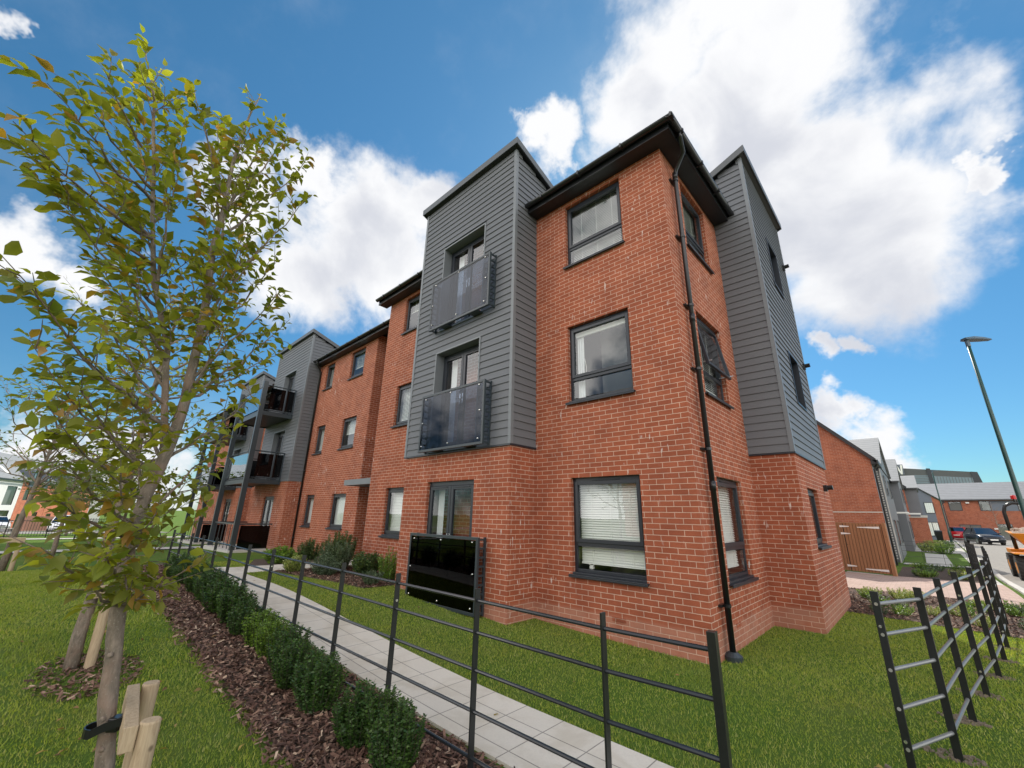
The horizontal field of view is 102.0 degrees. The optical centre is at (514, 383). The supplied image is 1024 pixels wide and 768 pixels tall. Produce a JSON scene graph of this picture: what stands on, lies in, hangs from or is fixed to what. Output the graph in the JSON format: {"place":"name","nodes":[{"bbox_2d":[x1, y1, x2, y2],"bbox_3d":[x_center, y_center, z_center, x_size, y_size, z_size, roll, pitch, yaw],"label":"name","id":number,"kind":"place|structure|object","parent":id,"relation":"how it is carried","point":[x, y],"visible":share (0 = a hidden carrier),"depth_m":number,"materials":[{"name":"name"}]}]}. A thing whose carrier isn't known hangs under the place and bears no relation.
{"place":"outdoors","nodes":[
{"label":"outdoors","id":0,"kind":"place"},
{"bbox_2d":[28,536,186,538],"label":"pavement","id":1,"kind":"structure","parent":0,"point":[75,538],"depth_m":25.04,"materials":[{"name":"grey concrete"}]},
{"bbox_2d":[0,519,99,537],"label":"park railing","id":2,"kind":"object","parent":1,"relation":"on","point":[9,520],"visible":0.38,"depth_m":26.39,"materials":[{"name":"metal"}]},
{"bbox_2d":[229,560,352,572],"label":"entrance path","id":3,"kind":"structure","parent":0,"point":[253,569],"depth_m":9.64,"materials":[{"name":"concrete"}]},
{"bbox_2d":[212,567,673,767],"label":"path","id":4,"kind":"structure","parent":0,"point":[504,747],"depth_m":3.47,"materials":[{"name":"concrete"}]},
{"bbox_2d":[0,511,1023,767],"bbox_3d":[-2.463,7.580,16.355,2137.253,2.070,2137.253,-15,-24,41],"label":"ground","id":5,"kind":"structure","parent":0,"point":[178,519],"depth_m":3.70,"materials":[{"name":"plant"}]},
{"bbox_2d":[0,457,25,518],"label":"white house","id":6,"kind":"structure","parent":5,"relation":"on","point":[10,485],"depth_m":48.02,"materials":[{"name":"paint"}]},
{"bbox_2d":[1,486,17,504],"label":"window","id":7,"kind":"structure","parent":6,"relation":"in","point":[9,490],"depth_m":48.08,"materials":[{"name":"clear glass"}]},
{"bbox_2d":[0,537,25,570],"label":"tree stakes","id":8,"kind":"object","parent":5,"relation":"on","point":[12,564],"visible":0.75,"depth_m":8.99,"materials":[{"name":"beige wood"}]},
{"bbox_2d":[0,452,50,527],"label":"orange brick house","id":9,"kind":"structure","parent":5,"relation":"on","point":[21,500],"depth_m":51.02,"materials":[{"name":"brick"}]},
{"bbox_2d":[19,516,53,531],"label":"board fence","id":10,"kind":"object","parent":5,"relation":"on","point":[33,523],"visible":0.29,"depth_m":43.63,"materials":[{"name":"brown wood"}]},
{"bbox_2d":[23,457,78,516],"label":"orange brick house","id":11,"kind":"structure","parent":5,"relation":"on","point":[50,514],"depth_m":56.76,"materials":[{"name":"brick"}]},
{"bbox_2d":[10,448,119,554],"bbox_3d":[-14.896,3.769,13.558,2.553,3.607,2.663,-5,-18,18],"label":"round tree","id":12,"kind":"object","parent":5,"relation":"on","point":[57,538],"visible":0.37,"depth_m":13.58,"materials":[{"name":"green plant"}]},
{"bbox_2d":[0,362,141,570],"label":"bare tree","id":13,"kind":"object","parent":5,"relation":"on","point":[5,559],"visible":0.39,"depth_m":9.56,"materials":[{"name":"plant"}]},
{"bbox_2d":[50,478,107,534],"bbox_3d":[-32.727,9.105,30.892,3.798,4.358,3.340,-1,-18,7],"label":"park tree","id":14,"kind":"object","parent":5,"relation":"on","point":[80,510],"visible":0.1,"depth_m":31.28,"materials":[{"name":"green plant"}]},
{"bbox_2d":[22,648,143,701],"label":"bark mulch","id":15,"kind":"object","parent":5,"relation":"on","point":[71,682],"visible":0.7,"depth_m":3.60,"materials":[{"name":"brown wood"}]},
{"bbox_2d":[71,470,108,525],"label":"white gable house","id":16,"kind":"structure","parent":5,"relation":"on","point":[92,516],"depth_m":68.53,"materials":[{"name":"paint"}]},
{"bbox_2d":[83,585,132,670],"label":"tree stakes","id":17,"kind":"object","parent":5,"relation":"on","point":[96,640],"visible":0.18,"depth_m":3.86,"materials":[{"name":"beige wood"}]},
{"bbox_2d":[71,460,166,544],"bbox_3d":[-18.797,5.406,19.497,3.682,4.241,3.463,-15,-24,41],"label":"park tree","id":18,"kind":"object","parent":5,"relation":"on","point":[109,489],"visible":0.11,"depth_m":19.13,"materials":[{"name":"green plant"}]},
{"bbox_2d":[81,680,161,767],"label":"tree stakes","id":19,"kind":"object","parent":5,"relation":"on","point":[135,723],"visible":0.98,"depth_m":1.99,"materials":[{"name":"beige wood"}]},
{"bbox_2d":[0,272,255,671],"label":"young tree","id":20,"kind":"object","parent":5,"relation":"on","point":[73,657],"visible":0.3,"depth_m":4.25,"materials":[{"name":"green plant"}]},
{"bbox_2d":[0,24,316,767],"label":"hornbeam tree","id":21,"kind":"object","parent":5,"relation":"on","point":[122,567],"visible":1,"depth_m":2.33,"materials":[{"name":"green plant"}]},
{"bbox_2d":[250,556,318,565],"bbox_3d":[-6.228,4.925,11.589,2.160,0.048,2.820,-15,-24,41],"label":"shrub bed","id":22,"kind":"object","parent":5,"relation":"on","point":[257,562],"visible":0.27,"depth_m":11.09,"materials":[{"name":"soil"}]},
{"bbox_2d":[262,545,295,563],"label":"broad leaf plant","id":23,"kind":"object","parent":22,"relation":"on","point":[286,552],"visible":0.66,"depth_m":10.65,"materials":[{"name":"green plant"}]},
{"bbox_2d":[297,537,324,559],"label":"grey bush","id":24,"kind":"object","parent":22,"relation":"on","point":[309,549],"visible":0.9,"depth_m":11.68,"materials":[{"name":"green plant"}]},
{"bbox_2d":[135,563,514,767],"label":"bark mulch","id":25,"kind":"object","parent":5,"relation":"on","point":[428,747],"visible":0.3,"depth_m":3.31,"materials":[{"name":"brown wood"}]},
{"bbox_2d":[164,552,191,576],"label":"box plant","id":26,"kind":"object","parent":25,"relation":"on","point":[174,559],"visible":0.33,"depth_m":8.13,"materials":[{"name":"green plant"}]},
{"bbox_2d":[171,556,209,583],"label":"box plant","id":27,"kind":"object","parent":25,"relation":"on","point":[177,570],"visible":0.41,"depth_m":7.39,"materials":[{"name":"green plant"}]},
{"bbox_2d":[183,562,219,592],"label":"box plant","id":28,"kind":"object","parent":25,"relation":"on","point":[188,582],"visible":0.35,"depth_m":6.66,"materials":[{"name":"green plant"}]},
{"bbox_2d":[192,568,232,601],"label":"box plant","id":29,"kind":"object","parent":25,"relation":"in","point":[198,583],"visible":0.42,"depth_m":6.14,"materials":[{"name":"green plant"}]},
{"bbox_2d":[200,575,247,613],"bbox_3d":[-4.025,2.913,5.753,0.603,0.465,0.473,17,-23,-41],"label":"box plant","id":30,"kind":"object","parent":25,"relation":"in","point":[212,593],"visible":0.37,"depth_m":5.65,"materials":[{"name":"green plant"}]},
{"bbox_2d":[216,582,258,622],"bbox_3d":[-3.589,2.822,5.352,0.627,0.474,0.463,-13,-22,38],"label":"box plant","id":31,"kind":"object","parent":25,"relation":"on","point":[226,603],"visible":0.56,"depth_m":5.26,"materials":[{"name":"green plant"}]},
{"bbox_2d":[225,597,264,635],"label":"box plant","id":32,"kind":"object","parent":25,"relation":"in","point":[234,624],"visible":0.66,"depth_m":4.85,"materials":[{"name":"green plant"}]},
{"bbox_2d":[241,608,280,648],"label":"box plant","id":33,"kind":"object","parent":25,"relation":"on","point":[250,627],"visible":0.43,"depth_m":4.56,"materials":[{"name":"green plant"}]},
{"bbox_2d":[253,616,291,657],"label":"box plant","id":34,"kind":"object","parent":25,"relation":"in","point":[261,639],"visible":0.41,"depth_m":4.29,"materials":[{"name":"green plant"}]},
{"bbox_2d":[265,622,313,673],"bbox_3d":[-2.184,2.568,4.042,0.391,0.430,0.434,3,-18,-4],"label":"box plant","id":35,"kind":"object","parent":25,"relation":"in","point":[279,639],"visible":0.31,"depth_m":4.03,"materials":[{"name":"green plant"}]},
{"bbox_2d":[270,636,317,690],"bbox_3d":[-1.978,2.509,3.737,0.365,0.401,0.405,-4,-18,16],"label":"box plant","id":36,"kind":"object","parent":25,"relation":"on","point":[283,669],"visible":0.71,"depth_m":3.68,"materials":[{"name":"green plant"}]},
{"bbox_2d":[290,646,339,694],"bbox_3d":[-1.714,2.481,3.568,0.380,0.389,0.396,9,-19,-24],"label":"box plant","id":37,"kind":"object","parent":25,"relation":"on","point":[318,651],"visible":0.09,"depth_m":3.57,"materials":[{"name":"green plant"}]},
{"bbox_2d":[292,650,348,714],"bbox_3d":[-1.572,2.409,3.366,0.422,0.428,0.377,-1,-18,7],"label":"box plant","id":38,"kind":"object","parent":25,"relation":"on","point":[319,693],"visible":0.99,"depth_m":3.30,"materials":[{"name":"green plant"}]},
{"bbox_2d":[329,677,384,749],"bbox_3d":[-1.098,2.312,2.919,0.380,0.396,0.343,6,-18,-16],"label":"box plant","id":39,"kind":"object","parent":25,"relation":"in","point":[348,726],"visible":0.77,"depth_m":2.85,"materials":[{"name":"green plant"}]},
{"bbox_2d":[362,684,415,748],"bbox_3d":[-0.866,2.301,2.847,0.378,0.390,0.363,-15,-24,41],"label":"box plant","id":40,"kind":"object","parent":25,"relation":"in","point":[387,693],"visible":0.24,"depth_m":2.85,"materials":[{"name":"green plant"}]},
{"bbox_2d":[365,696,426,767],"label":"box plant","id":41,"kind":"object","parent":25,"relation":"on","point":[394,748],"visible":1,"depth_m":2.56,"materials":[{"name":"green plant"}]},
{"bbox_2d":[274,565,394,587],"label":"bark mulch","id":42,"kind":"object","parent":5,"relation":"on","point":[312,574],"visible":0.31,"depth_m":8.49,"materials":[{"name":"brown wood"}]},
{"bbox_2d":[281,555,307,572],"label":"lime plant","id":43,"kind":"object","parent":42,"relation":"on","point":[292,566],"visible":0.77,"depth_m":9.14,"materials":[{"name":"green plant"}]},
{"bbox_2d":[309,554,343,575],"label":"grey bush","id":44,"kind":"object","parent":42,"relation":"on","point":[329,562],"visible":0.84,"depth_m":8.79,"materials":[{"name":"green plant"}]},
{"bbox_2d":[318,540,353,571],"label":"grey bush","id":45,"kind":"object","parent":42,"relation":"on","point":[338,552],"visible":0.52,"depth_m":9.35,"materials":[{"name":"green plant"}]},
{"bbox_2d":[321,530,357,560],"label":"rosemary bush","id":46,"kind":"object","parent":42,"relation":"on","point":[340,537],"visible":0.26,"depth_m":9.96,"materials":[{"name":"green plant"}]},
{"bbox_2d":[351,550,381,574],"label":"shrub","id":47,"kind":"object","parent":42,"relation":"on","point":[361,562],"visible":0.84,"depth_m":8.79,"materials":[{"name":"green plant"}]},
{"bbox_2d":[361,570,384,584],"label":"grey bush","id":48,"kind":"object","parent":42,"relation":"on","point":[366,580],"visible":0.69,"depth_m":7.93,"materials":[{"name":"green plant"}]},
{"bbox_2d":[377,546,397,580],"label":"rose bush","id":49,"kind":"object","parent":42,"relation":"on","point":[389,573],"visible":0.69,"depth_m":8.40,"materials":[{"name":"green plant"}]},
{"bbox_2d":[166,530,732,767],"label":"metal fence","id":50,"kind":"object","parent":5,"relation":"on","point":[724,757],"visible":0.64,"depth_m":2.54,"materials":[{"name":"black metal"}]},
{"bbox_2d":[0,580,938,767],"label":"fallen leaves","id":51,"kind":"object","parent":5,"relation":"on","point":[501,765],"visible":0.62,"depth_m":2.85,"materials":[{"name":"brown plant"}]},
{"bbox_2d":[177,111,851,664],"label":"apartment building","id":52,"kind":"structure","parent":5,"relation":"on","point":[537,391],"depth_m":7.20,"materials":[{"name":"red brick"}]},
{"bbox_2d":[222,499,230,520],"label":"french door","id":53,"kind":"structure","parent":52,"relation":"in","point":[228,501],"depth_m":22.09,"materials":[{"name":"grey glass"}]},
{"bbox_2d":[260,496,273,525],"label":"french door","id":54,"kind":"structure","parent":52,"relation":"in","point":[267,510],"depth_m":16.81,"materials":[{"name":"grey glass"}]},
{"bbox_2d":[271,432,284,479],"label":"french door","id":55,"kind":"structure","parent":52,"relation":"in","point":[281,436],"depth_m":17.80,"materials":[{"name":"grey glass"}]},
{"bbox_2d":[299,495,313,527],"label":"window","id":56,"kind":"structure","parent":52,"relation":"in","point":[310,500],"depth_m":15.23,"materials":[{"name":"grey glass"}]},
{"bbox_2d":[311,425,325,455],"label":"window","id":57,"kind":"structure","parent":52,"relation":"in","point":[321,432],"depth_m":16.03,"materials":[{"name":"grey glass"}]},
{"bbox_2d":[322,364,334,390],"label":"window","id":58,"kind":"structure","parent":52,"relation":"in","point":[331,368],"depth_m":16.85,"materials":[{"name":"clear glass"}]},
{"bbox_2d":[325,494,345,529],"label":"window","id":59,"kind":"structure","parent":52,"relation":"in","point":[338,505],"depth_m":13.72,"materials":[{"name":"grey glass"}]},
{"bbox_2d":[336,416,356,450],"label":"window","id":60,"kind":"structure","parent":52,"relation":"in","point":[349,424],"depth_m":14.67,"materials":[{"name":"clear glass"}]},
{"bbox_2d":[347,348,365,380],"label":"window","id":61,"kind":"structure","parent":52,"relation":"in","point":[359,357],"depth_m":15.48,"materials":[{"name":"clear glass"}]},
{"bbox_2d":[378,487,403,538],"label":"window","id":62,"kind":"structure","parent":52,"relation":"in","point":[395,495],"depth_m":9.81,"materials":[{"name":"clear glass"}]},
{"bbox_2d":[390,383,410,427],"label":"window","id":63,"kind":"structure","parent":52,"relation":"in","point":[404,392],"depth_m":10.67,"materials":[{"name":"clear glass"}]},
{"bbox_2d":[401,295,419,334],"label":"window","id":64,"kind":"structure","parent":52,"relation":"in","point":[413,308],"depth_m":11.58,"materials":[{"name":"clear glass"}]},
{"bbox_2d":[426,480,473,538],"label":"french door","id":65,"kind":"structure","parent":52,"relation":"in","point":[437,489],"depth_m":7.67,"materials":[{"name":"grey glass"}]},
{"bbox_2d":[438,344,478,447],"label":"french door","id":66,"kind":"structure","parent":52,"relation":"in","point":[450,371],"depth_m":8.61,"materials":[{"name":"grey glass"}]},
{"bbox_2d":[449,234,483,324],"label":"french door","id":67,"kind":"structure","parent":52,"relation":"in","point":[458,257],"depth_m":9.40,"materials":[{"name":"grey glass"}]},
{"bbox_2d":[563,181,624,269],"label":"window","id":68,"kind":"structure","parent":52,"relation":"in","point":[583,237],"depth_m":7.72,"materials":[{"name":"clear glass"}]},
{"bbox_2d":[565,309,635,404],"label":"window","id":69,"kind":"structure","parent":52,"relation":"in","point":[587,386],"depth_m":7.05,"materials":[{"name":"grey glass"}]},
{"bbox_2d":[569,475,649,587],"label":"window","id":70,"kind":"structure","parent":52,"relation":"in","point":[595,529],"depth_m":6.00,"materials":[{"name":"grey glass"}]},
{"bbox_2d":[595,190,714,274],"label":"window","id":71,"kind":"structure","parent":52,"relation":"in","point":[693,234],"depth_m":7.86,"materials":[{"name":"clear glass"}]},
{"bbox_2d":[600,316,733,409],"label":"window","id":72,"kind":"structure","parent":52,"relation":"in","point":[613,340],"depth_m":7.06,"materials":[{"name":"grey glass"}]},
{"bbox_2d":[608,478,758,588],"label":"window","id":73,"kind":"structure","parent":52,"relation":"in","point":[739,576],"depth_m":6.24,"materials":[{"name":"clear glass"}]},
{"bbox_2d":[807,489,831,549],"bbox_3d":[5.233,2.338,7.224,0.195,0.982,1.030,-15,-24,41],"label":"window","id":74,"kind":"structure","parent":52,"relation":"in","point":[822,546],"depth_m":7.41,"materials":[{"name":"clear glass"}]},
{"bbox_2d":[816,420,920,565],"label":"brick house","id":75,"kind":"structure","parent":5,"relation":"on","point":[863,478],"depth_m":19.87,"materials":[{"name":"brick"}]},
{"bbox_2d":[900,475,932,544],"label":"brick house","id":76,"kind":"structure","parent":5,"relation":"on","point":[921,528],"depth_m":38.40,"materials":[{"name":"red brick"}]},
{"bbox_2d":[899,541,969,566],"bbox_3d":[18.111,7.425,17.909,2.017,1.150,0.022,-13,-22,37],"label":"metal fence","id":77,"kind":"object","parent":5,"relation":"on","point":[933,557],"visible":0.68,"depth_m":17.88,"materials":[{"name":"black metal"}]},
{"bbox_2d":[917,488,953,540],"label":"brick house","id":78,"kind":"structure","parent":5,"relation":"on","point":[931,508],"depth_m":48.33,"materials":[{"name":"red brick"}]},
{"bbox_2d":[847,587,1023,638],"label":"bark mulch","id":79,"kind":"object","parent":5,"relation":"on","point":[934,616],"visible":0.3,"depth_m":7.50,"materials":[{"name":"brown wood"}]},
{"bbox_2d":[887,604,914,616],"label":"ground cover plant","id":80,"kind":"object","parent":79,"relation":"on","point":[900,611],"visible":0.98,"depth_m":7.28,"materials":[{"name":"green plant"}]},
{"bbox_2d":[1005,605,1023,616],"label":"ground cover plant","id":81,"kind":"object","parent":79,"relation":"on","point":[1013,612],"visible":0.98,"depth_m":7.38,"materials":[{"name":"green plant"}]},
{"bbox_2d":[869,546,1010,767],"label":"metal fence","id":82,"kind":"object","parent":5,"relation":"on","point":[1001,619],"visible":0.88,"depth_m":3.44,"materials":[{"name":"black metal"}]},
{"bbox_2d":[900,468,981,483],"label":"building","id":83,"kind":"structure","parent":5,"relation":"on","point":[923,476],"depth_m":127.98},
{"bbox_2d":[898,567,984,582],"bbox_3d":[15.581,6.895,15.164,2.200,0.088,6.950,-15,-24,41],"label":"planting bed","id":84,"kind":"object","parent":5,"relation":"on","point":[906,572],"visible":0.43,"depth_m":14.57,"materials":[{"name":"soil"}]},
{"bbox_2d":[911,568,936,577],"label":"ground cover plant","id":85,"kind":"object","parent":84,"relation":"on","point":[925,572],"visible":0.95,"depth_m":13.70,"materials":[{"name":"green plant"}]},
{"bbox_2d":[933,544,955,553],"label":"ground cover plant","id":86,"kind":"object","parent":5,"relation":"on","point":[946,551],"visible":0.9,"depth_m":25.41,"materials":[{"name":"green plant"}]},
{"bbox_2d":[917,481,1023,539],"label":"terraced houses","id":87,"kind":"structure","parent":5,"relation":"on","point":[962,501],"depth_m":56.50,"materials":[{"name":"red brick"}]},
{"bbox_2d":[948,502,962,510],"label":"window","id":88,"kind":"structure","parent":87,"relation":"in","point":[954,506],"depth_m":57.43,"materials":[{"name":"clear glass"}]},
{"bbox_2d":[978,501,991,510],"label":"window","id":89,"kind":"structure","parent":87,"relation":"in","point":[983,504],"depth_m":55.65,"materials":[{"name":"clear glass"}]},
{"bbox_2d":[998,524,1012,539],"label":"door","id":90,"kind":"structure","parent":87,"relation":"in","point":[1001,526],"depth_m":53.98,"materials":[{"name":"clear glass"}]},
{"bbox_2d":[964,541,982,574],"bbox_3d":[16.751,6.445,15.138,0.068,1.290,5.212,-15,-24,42],"label":"metal fence","id":91,"kind":"object","parent":5,"relation":"on","point":[971,553],"visible":0.58,"depth_m":15.16,"materials":[{"name":"black metal"}]},
{"bbox_2d":[953,539,1023,594],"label":"kerb","id":92,"kind":"structure","parent":5,"relation":"on","point":[1009,583],"depth_m":13.10,"materials":[{"name":"concrete"}]},
{"bbox_2d":[960,336,1023,518],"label":"street lamp","id":93,"kind":"object","parent":5,"relation":"on","point":[1013,479],"visible":1,"depth_m":7.91,"materials":[{"name":"metal"}]},
{"bbox_2d":[0,0,1023,510],"label":"sky","id":94,"kind":"structure","parent":0,"point":[884,139],"materials":[{"name":"blue"}]},
{"bbox_2d":[845,572,1023,604],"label":"driveway","id":95,"kind":"structure","parent":0,"point":[860,580],"depth_m":10.90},
{"bbox_2d":[835,522,897,575],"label":"timber gate","id":96,"kind":"structure","parent":95,"relation":"on","point":[865,547],"depth_m":14.21,"materials":[{"name":"brown wood"}]},
{"bbox_2d":[925,553,952,564],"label":"front path","id":97,"kind":"structure","parent":0,"point":[938,559],"depth_m":21.20,"materials":[{"name":"grey concrete"}]},
{"bbox_2d":[874,645,1021,767],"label":"loose soil","id":98,"kind":"structure","parent":0,"point":[941,751],"depth_m":3.36,"materials":[{"name":"brown soil"}]},
{"bbox_2d":[947,540,1002,584],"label":"pavement","id":99,"kind":"structure","parent":0,"point":[960,549],"depth_m":26.92,"materials":[{"name":"grey concrete"}]},
{"bbox_2d":[931,470,952,542],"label":"street lamp","id":100,"kind":"object","parent":99,"relation":"on","point":[949,534],"visible":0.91,"depth_m":42.15,"materials":[{"name":"metal"}]},
{"bbox_2d":[954,538,1023,587],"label":"road","id":101,"kind":"structure","parent":0,"point":[996,552],"depth_m":25.05,"materials":[{"name":"grey asphalt"}]},
{"bbox_2d":[949,527,965,538],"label":"parked car","id":102,"kind":"object","parent":101,"relation":"on","point":[956,532],"visible":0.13,"depth_m":48.54,"materials":[{"name":"red paint"}]},
{"bbox_2d":[961,528,1006,544],"bbox_3d":[44.995,14.593,39.853,2.100,1.465,4.340,-9,-20,28],"label":"parked car","id":103,"kind":"object","parent":101,"relation":"on","point":[981,535],"visible":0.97,"depth_m":39.12,"materials":[{"name":"paint"}]},
{"bbox_2d":[1002,495,1023,580],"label":"site dumper","id":104,"kind":"object","parent":101,"relation":"on","point":[1015,557],"visible":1,"depth_m":14.71,"materials":[{"name":"metal"}]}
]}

